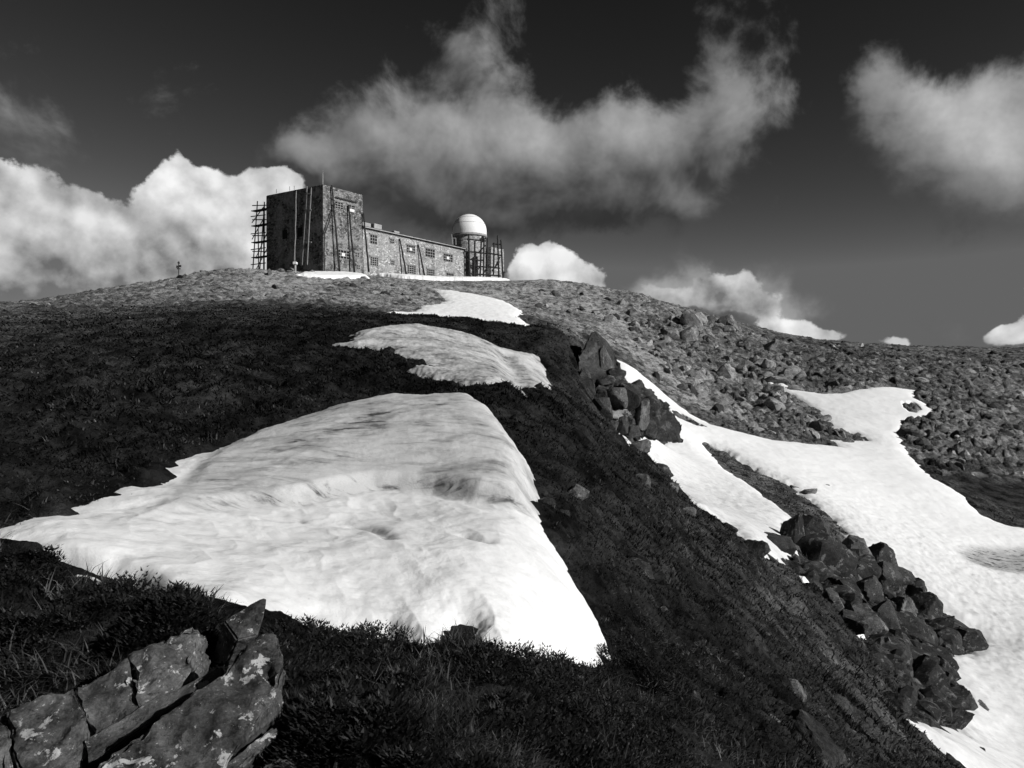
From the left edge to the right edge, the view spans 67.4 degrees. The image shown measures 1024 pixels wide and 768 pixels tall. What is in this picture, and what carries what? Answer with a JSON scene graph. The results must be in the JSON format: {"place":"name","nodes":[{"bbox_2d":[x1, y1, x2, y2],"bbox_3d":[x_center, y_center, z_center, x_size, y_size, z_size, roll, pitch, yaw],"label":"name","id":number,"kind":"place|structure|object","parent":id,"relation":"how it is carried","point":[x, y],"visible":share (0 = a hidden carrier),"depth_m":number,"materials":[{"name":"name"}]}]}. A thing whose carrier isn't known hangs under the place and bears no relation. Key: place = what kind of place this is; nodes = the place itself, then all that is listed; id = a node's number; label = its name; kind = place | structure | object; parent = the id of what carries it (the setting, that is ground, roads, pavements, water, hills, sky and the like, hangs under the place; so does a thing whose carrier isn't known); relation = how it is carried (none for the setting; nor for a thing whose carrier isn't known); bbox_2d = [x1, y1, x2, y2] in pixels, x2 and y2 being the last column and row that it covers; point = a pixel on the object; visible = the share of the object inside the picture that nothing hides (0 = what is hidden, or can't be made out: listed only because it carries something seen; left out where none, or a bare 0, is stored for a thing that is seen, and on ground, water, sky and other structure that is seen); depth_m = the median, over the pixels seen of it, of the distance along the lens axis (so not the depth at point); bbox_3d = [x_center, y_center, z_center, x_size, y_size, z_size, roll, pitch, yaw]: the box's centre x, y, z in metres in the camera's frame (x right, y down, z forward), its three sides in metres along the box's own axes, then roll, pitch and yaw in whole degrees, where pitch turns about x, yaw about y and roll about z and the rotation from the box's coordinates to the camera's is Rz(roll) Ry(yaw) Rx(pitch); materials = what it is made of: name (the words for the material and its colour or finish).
{"place":"outdoors","nodes":[
{"label":"outdoors","id":0,"kind":"place"},
{"bbox_2d":[0,268,1023,767],"bbox_3d":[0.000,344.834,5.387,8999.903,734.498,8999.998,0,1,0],"label":"ground","id":1,"kind":"structure","parent":0,"point":[994,484],"depth_m":20.82,"materials":[{"name":"plant"}]},
{"bbox_2d":[0,717,16,767],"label":"rock slab","id":2,"kind":"object","parent":1,"relation":"on","point":[6,746],"visible":0.41,"depth_m":2.91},
{"bbox_2d":[7,689,90,767],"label":"rock slab","id":3,"kind":"object","parent":1,"relation":"on","point":[35,725],"visible":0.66,"depth_m":2.95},
{"bbox_2d":[76,657,138,735],"bbox_3d":[-1.669,1.411,3.284,0.303,0.520,0.677,0,1,-21],"label":"rock slab","id":4,"kind":"object","parent":1,"relation":"on","point":[107,699],"visible":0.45,"depth_m":3.08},
{"bbox_2d":[84,667,223,767],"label":"rock sliver","id":5,"kind":"object","parent":1,"relation":"on","point":[104,745],"visible":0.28,"depth_m":2.95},
{"bbox_2d":[128,627,210,707],"bbox_3d":[-1.510,1.339,3.394,0.302,0.547,0.709,0,1,-13],"label":"rock slab","id":6,"kind":"object","parent":1,"relation":"on","point":[172,663],"visible":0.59,"depth_m":3.23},
{"bbox_2d":[98,633,285,767],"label":"rock slab","id":7,"kind":"object","parent":1,"relation":"on","point":[236,709],"visible":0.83,"depth_m":2.78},
{"bbox_2d":[210,599,265,666],"bbox_3d":[-1.287,1.208,3.634,0.326,0.387,0.182,1,1,42],"label":"rock spike","id":8,"kind":"object","parent":1,"relation":"on","point":[239,631],"visible":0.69,"depth_m":3.55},
{"bbox_2d":[227,728,280,767],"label":"rock slab","id":9,"kind":"object","parent":1,"relation":"on","point":[249,756],"visible":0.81,"depth_m":2.77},
{"bbox_2d":[264,756,299,767],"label":"rock slab","id":10,"kind":"object","parent":1,"relation":"on","point":[275,764],"visible":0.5,"depth_m":2.71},
{"bbox_2d":[0,392,610,666],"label":"snow patch","id":11,"kind":"object","parent":1,"relation":"on","point":[418,512],"visible":0.81,"depth_m":7.57,"materials":[{"name":"snow"}]},
{"bbox_2d":[296,271,369,278],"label":"snow patch","id":12,"kind":"object","parent":1,"relation":"on","point":[335,274],"visible":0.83,"depth_m":155.83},
{"bbox_2d":[0,544,697,767],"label":"heather","id":13,"kind":"object","parent":1,"relation":"on","point":[314,736],"visible":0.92,"depth_m":3.88,"materials":[{"name":"black plant"}]},
{"bbox_2d":[348,205,354,271],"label":"timber pole","id":14,"kind":"object","parent":1,"relation":"on","point":[351,239],"visible":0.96,"depth_m":170.23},
{"bbox_2d":[266,173,503,277],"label":"observatory","id":15,"kind":"structure","parent":1,"relation":"on","point":[385,255],"depth_m":173.26,"materials":[{"name":"stone"}]},
{"bbox_2d":[250,201,270,269],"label":"scaffolding","id":16,"kind":"object","parent":15,"relation":"attached to","point":[263,232],"visible":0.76,"depth_m":176.72,"materials":[{"name":"metal"}]},
{"bbox_2d":[294,191,296,261],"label":"timber pole","id":17,"kind":"object","parent":15,"relation":"attached to","point":[295,226],"visible":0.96,"depth_m":167.15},
{"bbox_2d":[301,186,311,264],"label":"wooden ladder","id":18,"kind":"object","parent":15,"relation":"attached to","point":[310,209],"visible":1,"depth_m":164.84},
{"bbox_2d":[331,185,340,270],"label":"timber pole","id":19,"kind":"object","parent":15,"relation":"attached to","point":[338,258],"visible":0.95,"depth_m":166.26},
{"bbox_2d":[338,248,350,259],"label":"window","id":20,"kind":"structure","parent":15,"relation":"in","point":[343,253],"depth_m":169.57,"materials":[{"name":"glass"}]},
{"bbox_2d":[363,213,369,271],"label":"timber pole","id":21,"kind":"object","parent":15,"relation":"attached to","point":[366,244],"visible":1,"depth_m":173.96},
{"bbox_2d":[369,233,377,244],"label":"window","id":22,"kind":"structure","parent":15,"relation":"in","point":[373,237],"depth_m":177.53,"materials":[{"name":"glass"}]},
{"bbox_2d":[369,255,379,265],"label":"window","id":23,"kind":"structure","parent":15,"relation":"in","point":[373,259],"depth_m":177.66,"materials":[{"name":"glass"}]},
{"bbox_2d":[406,243,415,253],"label":"window","id":24,"kind":"structure","parent":15,"relation":"in","point":[410,248],"depth_m":188.15,"materials":[{"name":"glass"}]},
{"bbox_2d":[406,264,416,273],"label":"window","id":25,"kind":"structure","parent":15,"relation":"in","point":[411,268],"depth_m":188.48,"materials":[{"name":"glass"}]},
{"bbox_2d":[425,247,435,257],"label":"window","id":26,"kind":"structure","parent":15,"relation":"in","point":[429,252],"depth_m":194.22,"materials":[{"name":"glass"}]},
{"bbox_2d":[443,252,453,262],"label":"window","id":27,"kind":"structure","parent":15,"relation":"in","point":[448,257],"depth_m":200.24,"materials":[{"name":"glass"}]},
{"bbox_2d":[464,235,504,277],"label":"scaffolding","id":28,"kind":"object","parent":15,"relation":"attached to","point":[480,252],"visible":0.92,"depth_m":205.33,"materials":[{"name":"metal"}]},
{"bbox_2d":[372,273,508,280],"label":"snow patch","id":29,"kind":"object","parent":1,"relation":"on","point":[432,278],"visible":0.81,"depth_m":174.58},
{"bbox_2d":[332,323,551,396],"bbox_3d":[-2.530,-0.872,26.709,8.669,3.414,18.720,0,1,0],"label":"snow patch","id":30,"kind":"object","parent":1,"relation":"on","point":[460,357],"visible":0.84,"depth_m":27.02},
{"bbox_2d":[390,289,528,325],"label":"snow patch","id":31,"kind":"object","parent":1,"relation":"on","point":[463,304],"visible":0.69,"depth_m":110.25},
{"bbox_2d":[0,302,1023,767],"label":"grass","id":32,"kind":"structure","parent":1,"relation":"on","point":[426,706],"depth_m":12.29,"materials":[{"name":"plant"}]},
{"bbox_2d":[538,497,555,507],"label":"boulder","id":33,"kind":"object","parent":1,"relation":"on","point":[549,501],"visible":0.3,"depth_m":10.96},
{"bbox_2d":[567,484,589,500],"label":"half buried rock","id":34,"kind":"object","parent":1,"relation":"on","point":[580,492],"visible":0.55,"depth_m":12.71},
{"bbox_2d":[580,368,590,377],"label":"crag block","id":35,"kind":"structure","parent":1,"relation":"on","point":[584,372],"depth_m":37.64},
{"bbox_2d":[581,376,595,396],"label":"crag block","id":36,"kind":"structure","parent":1,"relation":"on","point":[588,383],"depth_m":37.11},
{"bbox_2d":[578,331,620,387],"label":"crag slab","id":37,"kind":"structure","parent":1,"relation":"on","point":[588,355],"depth_m":39.41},
{"bbox_2d":[176,268,1023,475],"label":"scree","id":38,"kind":"structure","parent":1,"relation":"on","point":[818,425],"depth_m":114.94,"materials":[{"name":"stone"}]},
{"bbox_2d":[596,389,607,397],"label":"crag block","id":39,"kind":"structure","parent":1,"relation":"on","point":[601,393],"depth_m":37.13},
{"bbox_2d":[592,397,613,419],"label":"crag block","id":40,"kind":"structure","parent":1,"relation":"on","point":[603,405],"depth_m":36.11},
{"bbox_2d":[596,375,615,385],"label":"crag block","id":41,"kind":"structure","parent":1,"relation":"on","point":[605,380],"depth_m":38.32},
{"bbox_2d":[607,387,627,408],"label":"crag block","id":42,"kind":"structure","parent":1,"relation":"on","point":[617,396],"depth_m":37.29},
{"bbox_2d":[617,416,629,434],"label":"crag block","id":43,"kind":"structure","parent":1,"relation":"on","point":[623,427],"depth_m":36.77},
{"bbox_2d":[619,383,640,411],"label":"crag block","id":44,"kind":"structure","parent":1,"relation":"on","point":[634,397],"depth_m":37.62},
{"bbox_2d":[624,425,640,437],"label":"crag block","id":45,"kind":"structure","parent":1,"relation":"on","point":[633,431],"depth_m":37.00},
{"bbox_2d":[626,308,639,316],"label":"boulder","id":46,"kind":"object","parent":1,"relation":"on","point":[630,312],"visible":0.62,"depth_m":145.84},
{"bbox_2d":[613,379,660,425],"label":"crag buttress","id":47,"kind":"structure","parent":1,"relation":"on","point":[639,385],"depth_m":39.86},
{"bbox_2d":[595,379,620,390],"bbox_3d":[5.180,0.334,39.164,1.174,1.237,3.556,1,1,31],"label":"crag ledge","id":48,"kind":"object","parent":47,"relation":"on","point":[603,387],"visible":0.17,"depth_m":38.26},
{"bbox_2d":[607,368,625,379],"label":"crag block","id":49,"kind":"structure","parent":48,"relation":"on","point":[617,373],"depth_m":39.68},
{"bbox_2d":[612,409,630,420],"bbox_3d":[5.085,1.610,37.561,1.150,0.824,2.548,1,1,31],"label":"crag ledge","id":50,"kind":"object","parent":47,"relation":"on","point":[617,414],"visible":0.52,"depth_m":36.87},
{"bbox_2d":[631,439,650,453],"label":"crag block","id":51,"kind":"structure","parent":1,"relation":"on","point":[644,445],"depth_m":32.85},
{"bbox_2d":[635,398,649,430],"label":"crag block","id":52,"kind":"structure","parent":1,"relation":"on","point":[642,415],"depth_m":37.88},
{"bbox_2d":[630,557,654,579],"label":"half buried rock","id":53,"kind":"object","parent":1,"relation":"on","point":[646,568],"visible":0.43,"depth_m":11.75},
{"bbox_2d":[636,473,650,488],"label":"boulder","id":54,"kind":"object","parent":1,"relation":"on","point":[645,477],"visible":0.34,"depth_m":20.68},
{"bbox_2d":[634,392,682,442],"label":"crag buttress","id":55,"kind":"structure","parent":1,"relation":"on","point":[669,429],"depth_m":40.34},
{"bbox_2d":[643,420,656,438],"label":"crag block","id":56,"kind":"structure","parent":55,"relation":"on","point":[650,431],"depth_m":38.18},
{"bbox_2d":[656,463,673,476],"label":"boulder","id":57,"kind":"object","parent":1,"relation":"on","point":[666,469],"visible":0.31,"depth_m":41.90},
{"bbox_2d":[660,327,680,340],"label":"boulder","id":58,"kind":"object","parent":1,"relation":"on","point":[673,333],"visible":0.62,"depth_m":134.37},
{"bbox_2d":[679,325,698,341],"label":"boulder","id":59,"kind":"object","parent":1,"relation":"on","point":[691,334],"visible":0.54,"depth_m":134.75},
{"bbox_2d":[683,507,696,515],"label":"boulder","id":60,"kind":"object","parent":1,"relation":"on","point":[692,510],"visible":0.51,"depth_m":22.66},
{"bbox_2d":[679,310,702,328],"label":"boulder","id":61,"kind":"object","parent":1,"relation":"on","point":[690,318],"visible":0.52,"depth_m":144.92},
{"bbox_2d":[688,690,701,703],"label":"half buried rock","id":62,"kind":"object","parent":1,"relation":"on","point":[696,696],"visible":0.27,"depth_m":7.56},
{"bbox_2d":[716,363,735,378],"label":"boulder","id":63,"kind":"object","parent":1,"relation":"on","point":[725,370],"visible":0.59,"depth_m":116.95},
{"bbox_2d":[718,314,736,324],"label":"boulder","id":64,"kind":"object","parent":1,"relation":"on","point":[723,319],"visible":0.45,"depth_m":152.09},
{"bbox_2d":[722,325,735,332],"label":"boulder","id":65,"kind":"object","parent":1,"relation":"on","point":[728,328],"visible":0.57,"depth_m":146.90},
{"bbox_2d":[744,539,770,557],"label":"boulder","id":66,"kind":"object","parent":1,"relation":"on","point":[762,548],"visible":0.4,"depth_m":23.07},
{"bbox_2d":[761,359,775,368],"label":"boulder","id":67,"kind":"object","parent":1,"relation":"on","point":[766,363],"visible":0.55,"depth_m":125.93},
{"bbox_2d":[761,418,778,427],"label":"boulder","id":68,"kind":"object","parent":1,"relation":"on","point":[769,421],"visible":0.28,"depth_m":83.72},
{"bbox_2d":[763,340,777,350],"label":"boulder","id":69,"kind":"object","parent":1,"relation":"on","point":[772,345],"visible":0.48,"depth_m":138.44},
{"bbox_2d":[762,397,785,409],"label":"boulder","id":70,"kind":"object","parent":1,"relation":"on","point":[773,403],"visible":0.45,"depth_m":99.97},
{"bbox_2d":[765,376,789,383],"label":"boulder","id":71,"kind":"object","parent":1,"relation":"on","point":[778,379],"visible":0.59,"depth_m":118.07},
{"bbox_2d":[780,365,800,379],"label":"boulder","id":72,"kind":"object","parent":1,"relation":"on","point":[791,371],"visible":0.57,"depth_m":121.99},
{"bbox_2d":[779,513,804,543],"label":"boulder","id":73,"kind":"object","parent":1,"relation":"on","point":[793,528],"visible":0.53,"depth_m":34.90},
{"bbox_2d":[785,405,804,411],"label":"boulder","id":74,"kind":"object","parent":1,"relation":"on","point":[789,407],"visible":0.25,"depth_m":101.04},
{"bbox_2d":[787,385,803,390],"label":"boulder","id":75,"kind":"object","parent":1,"relation":"on","point":[794,387],"visible":0.56,"depth_m":114.47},
{"bbox_2d":[789,679,806,701],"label":"half buried rock","id":76,"kind":"object","parent":1,"relation":"on","point":[797,687],"visible":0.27,"depth_m":11.11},
{"bbox_2d":[802,515,829,535],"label":"boulder","id":77,"kind":"object","parent":1,"relation":"on","point":[814,524],"visible":0.31,"depth_m":38.51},
{"bbox_2d":[786,709,848,767],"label":"boulder","id":78,"kind":"object","parent":1,"relation":"on","point":[809,724],"visible":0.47,"depth_m":8.93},
{"bbox_2d":[617,360,1023,767],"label":"snow patch","id":79,"kind":"object","parent":1,"relation":"on","point":[958,554],"visible":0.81,"depth_m":47.64,"materials":[{"name":"snow"}]},
{"bbox_2d":[764,532,796,554],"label":"boulder","id":80,"kind":"object","parent":79,"relation":"on","point":[783,543],"visible":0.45,"depth_m":29.16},
{"bbox_2d":[799,559,830,582],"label":"boulder","id":81,"kind":"object","parent":79,"relation":"on","point":[822,570],"visible":0.48,"depth_m":27.16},
{"bbox_2d":[796,532,859,577],"bbox_3d":[13.018,7.274,32.147,2.559,2.028,2.109,-30,14,-4],"label":"boulder","id":82,"kind":"object","parent":1,"relation":"on","point":[837,557],"visible":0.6,"depth_m":31.70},
{"bbox_2d":[823,587,844,611],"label":"boulder","id":83,"kind":"object","parent":1,"relation":"on","point":[830,593],"visible":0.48,"depth_m":24.40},
{"bbox_2d":[827,576,868,604],"bbox_3d":[12.650,7.845,28.917,1.265,1.139,1.181,-1,1,-31],"label":"boulder","id":84,"kind":"object","parent":1,"relation":"on","point":[851,584],"visible":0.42,"depth_m":28.68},
{"bbox_2d":[839,609,868,634],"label":"boulder","id":85,"kind":"object","parent":1,"relation":"on","point":[857,622],"visible":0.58,"depth_m":23.86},
{"bbox_2d":[856,554,881,578],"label":"boulder","id":86,"kind":"object","parent":1,"relation":"on","point":[867,565],"visible":0.33,"depth_m":33.78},
{"bbox_2d":[856,575,883,604],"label":"boulder","id":87,"kind":"object","parent":1,"relation":"on","point":[870,588],"visible":0.48,"depth_m":30.65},
{"bbox_2d":[852,603,888,640],"bbox_3d":[11.471,8.086,25.552,1.507,1.334,1.738,0,18,-7],"label":"boulder","id":88,"kind":"object","parent":1,"relation":"on","point":[877,628],"visible":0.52,"depth_m":24.94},
{"bbox_2d":[792,541,963,728],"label":"rocks","id":89,"kind":"object","parent":1,"relation":"on","point":[929,710],"visible":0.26,"depth_m":24.75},
{"bbox_2d":[822,585,854,603],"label":"boulder","id":90,"kind":"object","parent":89,"relation":"on","point":[845,592],"visible":0.31,"depth_m":25.25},
{"bbox_2d":[841,535,871,555],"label":"boulder","id":91,"kind":"object","parent":89,"relation":"on","point":[853,542],"visible":0.46,"depth_m":37.73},
{"bbox_2d":[868,542,897,565],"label":"boulder","id":92,"kind":"object","parent":89,"relation":"on","point":[882,551],"visible":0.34,"depth_m":38.17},
{"bbox_2d":[877,561,915,591],"bbox_3d":[17.403,9.153,35.333,2.054,1.607,1.723,31,-40,-20],"label":"boulder","id":93,"kind":"object","parent":89,"relation":"on","point":[891,573],"visible":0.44,"depth_m":34.97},
{"bbox_2d":[893,595,917,615],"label":"boulder","id":94,"kind":"object","parent":89,"relation":"on","point":[905,603],"visible":0.55,"depth_m":32.09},
{"bbox_2d":[897,611,929,637],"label":"boulder","id":95,"kind":"object","parent":89,"relation":"on","point":[910,622],"visible":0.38,"depth_m":29.30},
{"bbox_2d":[910,646,939,663],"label":"boulder","id":96,"kind":"object","parent":89,"relation":"on","point":[916,651],"visible":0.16,"depth_m":26.34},
{"bbox_2d":[910,591,942,619],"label":"boulder","id":97,"kind":"object","parent":89,"relation":"on","point":[929,605],"visible":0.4,"depth_m":33.43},
{"bbox_2d":[871,653,893,675],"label":"boulder","id":98,"kind":"object","parent":1,"relation":"on","point":[884,660],"visible":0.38,"depth_m":22.07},
{"bbox_2d":[871,600,902,633],"bbox_3d":[13.558,8.858,28.181,1.527,1.401,1.445,-35,-13,15],"label":"boulder","id":99,"kind":"object","parent":1,"relation":"on","point":[885,611],"visible":0.36,"depth_m":27.73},
{"bbox_2d":[883,690,911,713],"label":"boulder","id":100,"kind":"object","parent":1,"relation":"on","point":[903,702],"visible":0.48,"depth_m":18.94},
{"bbox_2d":[905,577,926,596],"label":"boulder","id":101,"kind":"object","parent":1,"relation":"on","point":[917,585],"visible":0.2,"depth_m":34.89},
{"bbox_2d":[907,633,935,644],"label":"boulder","id":102,"kind":"object","parent":1,"relation":"on","point":[920,637],"visible":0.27,"depth_m":29.07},
{"bbox_2d":[913,654,949,689],"bbox_3d":[13.385,9.704,25.247,1.612,0.981,1.325,-39,-10,14],"label":"boulder","id":103,"kind":"object","parent":1,"relation":"on","point":[928,670],"visible":0.45,"depth_m":24.86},
{"bbox_2d":[881,636,914,667],"bbox_3d":[12.680,8.901,25.528,1.184,0.941,0.979,0,1,0],"label":"boulder","id":104,"kind":"object","parent":103,"relation":"on","point":[896,643],"visible":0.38,"depth_m":25.35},
{"bbox_2d":[920,685,951,715],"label":"boulder","id":105,"kind":"object","parent":1,"relation":"on","point":[937,696],"visible":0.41,"depth_m":22.32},
{"bbox_2d":[920,640,958,670],"bbox_3d":[15.750,10.253,28.695,1.662,1.189,1.431,26,32,18],"label":"boulder","id":106,"kind":"object","parent":1,"relation":"on","point":[940,651],"visible":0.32,"depth_m":28.30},
{"bbox_2d":[927,616,954,628],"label":"boulder","id":107,"kind":"object","parent":1,"relation":"on","point":[942,622],"visible":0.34,"depth_m":32.43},
{"bbox_2d":[934,627,963,654],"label":"boulder","id":108,"kind":"object","parent":1,"relation":"on","point":[951,638],"visible":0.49,"depth_m":30.86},
{"bbox_2d":[941,685,956,701],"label":"boulder","id":109,"kind":"object","parent":1,"relation":"on","point":[951,697],"visible":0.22,"depth_m":25.30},
{"bbox_2d":[937,655,961,681],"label":"boulder","id":110,"kind":"object","parent":1,"relation":"on","point":[944,664],"visible":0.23,"depth_m":27.66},
{"bbox_2d":[943,615,968,627],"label":"boulder","id":111,"kind":"object","parent":1,"relation":"on","point":[957,623],"visible":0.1,"depth_m":34.10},
{"bbox_2d":[952,707,974,729],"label":"boulder","id":112,"kind":"object","parent":1,"relation":"on","point":[962,718],"visible":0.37,"depth_m":23.56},
{"bbox_2d":[950,685,977,710],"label":"boulder","id":113,"kind":"object","parent":1,"relation":"on","point":[965,700],"visible":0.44,"depth_m":25.72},
{"bbox_2d":[951,628,988,652],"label":"boulder","id":114,"kind":"object","parent":1,"relation":"on","point":[973,639],"visible":0.46,"depth_m":31.98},
{"bbox_2d":[0,0,1023,347],"label":"sky","id":115,"kind":"structure","parent":0,"point":[840,170],"materials":[{"name":"grey"}]},
{"bbox_2d":[599,346,613,370],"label":"crag block","id":116,"kind":"structure","parent":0,"point":[606,362],"depth_m":39.66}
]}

